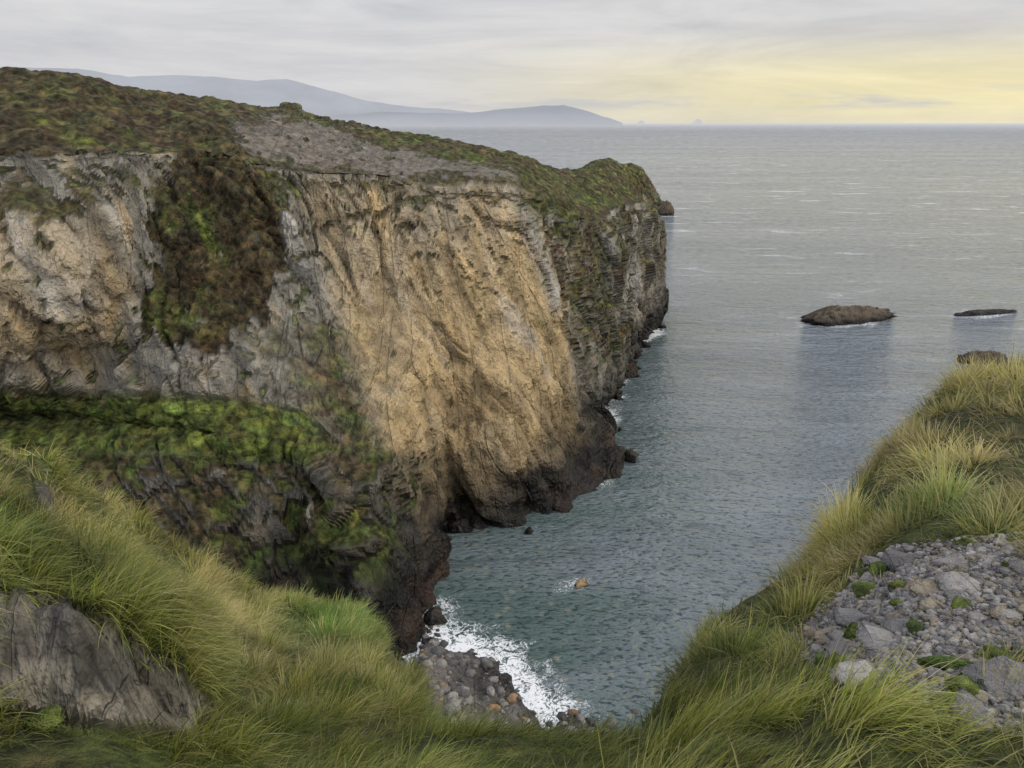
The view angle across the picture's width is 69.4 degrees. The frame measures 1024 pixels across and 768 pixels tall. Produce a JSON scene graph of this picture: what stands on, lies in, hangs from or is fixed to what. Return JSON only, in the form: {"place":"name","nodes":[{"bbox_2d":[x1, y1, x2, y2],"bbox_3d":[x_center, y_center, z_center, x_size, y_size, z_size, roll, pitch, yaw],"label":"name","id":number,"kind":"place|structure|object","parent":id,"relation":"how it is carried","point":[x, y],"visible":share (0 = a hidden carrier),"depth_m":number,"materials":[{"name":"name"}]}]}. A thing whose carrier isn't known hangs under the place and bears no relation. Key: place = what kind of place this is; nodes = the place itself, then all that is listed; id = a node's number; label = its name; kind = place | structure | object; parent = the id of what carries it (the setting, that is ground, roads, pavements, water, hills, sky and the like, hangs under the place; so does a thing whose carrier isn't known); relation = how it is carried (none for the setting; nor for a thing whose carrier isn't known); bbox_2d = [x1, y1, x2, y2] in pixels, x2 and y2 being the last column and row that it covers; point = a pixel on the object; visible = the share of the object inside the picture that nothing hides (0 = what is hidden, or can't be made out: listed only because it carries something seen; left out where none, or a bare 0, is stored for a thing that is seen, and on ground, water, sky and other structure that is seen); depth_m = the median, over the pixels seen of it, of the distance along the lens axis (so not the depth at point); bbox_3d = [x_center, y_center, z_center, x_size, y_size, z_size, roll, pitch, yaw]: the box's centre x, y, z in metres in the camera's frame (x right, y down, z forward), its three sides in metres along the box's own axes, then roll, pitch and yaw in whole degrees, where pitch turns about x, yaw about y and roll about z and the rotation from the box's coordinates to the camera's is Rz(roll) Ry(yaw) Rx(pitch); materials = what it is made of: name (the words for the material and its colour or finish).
{"place":"outdoors","nodes":[
{"label":"outdoors","id":0,"kind":"place"},
{"bbox_2d":[0,67,470,115],"bbox_3d":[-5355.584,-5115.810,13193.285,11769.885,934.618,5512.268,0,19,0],"label":"hills","id":1,"kind":"structure","parent":0,"point":[307,97],"depth_m":13998.29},
{"bbox_2d":[329,105,622,125],"bbox_3d":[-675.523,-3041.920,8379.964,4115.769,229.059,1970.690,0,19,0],"label":"hills","id":2,"kind":"structure","parent":0,"point":[558,115],"depth_m":8064.95,"materials":[{"name":"grey"}]},
{"bbox_2d":[0,375,1023,767],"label":"ground","id":3,"kind":"structure","parent":0,"point":[104,683],"depth_m":2.70,"materials":[{"name":"green plant"}]},
{"bbox_2d":[0,339,1023,767],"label":"grass","id":4,"kind":"structure","parent":3,"relation":"on","point":[210,621],"depth_m":3.71,"materials":[{"name":"green plant"}]},
{"bbox_2d":[26,479,1022,733],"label":"leafy plants","id":5,"kind":"object","parent":3,"relation":"on","point":[864,589],"visible":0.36,"depth_m":2.73,"materials":[{"name":"green plant"}]},
{"bbox_2d":[415,625,638,736],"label":"beach stones","id":6,"kind":"object","parent":3,"relation":"on","point":[439,650],"visible":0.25,"depth_m":42.93,"materials":[{"name":"grey stone"}]},
{"bbox_2d":[781,531,1023,736],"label":"gravel stones","id":7,"kind":"object","parent":3,"relation":"on","point":[955,631],"visible":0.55,"depth_m":3.21,"materials":[{"name":"grey gravel"}]},
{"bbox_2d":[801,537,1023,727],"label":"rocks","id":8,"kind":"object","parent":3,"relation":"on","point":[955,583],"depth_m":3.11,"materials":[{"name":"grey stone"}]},
{"bbox_2d":[0,0,1023,122],"label":"sky","id":9,"kind":"structure","parent":0,"point":[623,61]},
{"bbox_2d":[372,123,1023,732],"bbox_3d":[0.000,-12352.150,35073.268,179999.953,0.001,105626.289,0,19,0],"label":"sea","id":10,"kind":"structure","parent":0,"point":[750,409],"depth_m":102.56,"materials":[{"name":"liquid"}]},
{"bbox_2d":[0,66,668,655],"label":"headland","id":11,"kind":"structure","parent":10,"relation":"in","point":[282,342],"depth_m":53.77,"materials":[{"name":"brown stone"}]},
{"bbox_2d":[393,323,665,661],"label":"shoreline rocks","id":12,"kind":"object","parent":10,"relation":"in","point":[433,616],"depth_m":61.08,"materials":[{"name":"black stone"}]},
{"bbox_2d":[574,577,588,588],"bbox_3d":[5.152,14.709,53.821,1.360,0.775,1.773,14,24,34],"label":"cove boulder","id":13,"kind":"object","parent":10,"relation":"in","point":[580,583],"visible":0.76,"depth_m":53.59,"materials":[{"name":"beige stone"}]},
{"bbox_2d":[658,200,674,214],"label":"skerry","id":14,"kind":"structure","parent":10,"relation":"in","point":[666,207],"depth_m":268.23,"materials":[{"name":"brown stone"}]},
{"bbox_2d":[692,119,701,123],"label":"distant island","id":15,"kind":"structure","parent":10,"relation":"on","point":[697,121],"depth_m":18311.33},
{"bbox_2d":[800,305,897,326],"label":"skerry","id":16,"kind":"structure","parent":10,"relation":"in","point":[832,315],"depth_m":123.46,"materials":[{"name":"brown stone"}]},
{"bbox_2d":[957,350,1007,364],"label":"skerry","id":17,"kind":"structure","parent":10,"relation":"in","point":[987,354],"depth_m":103.04,"materials":[{"name":"brown stone"}]},
{"bbox_2d":[954,309,1016,315],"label":"skerry","id":18,"kind":"structure","parent":10,"relation":"in","point":[981,312],"depth_m":129.17,"materials":[{"name":"grey stone"}]}
]}

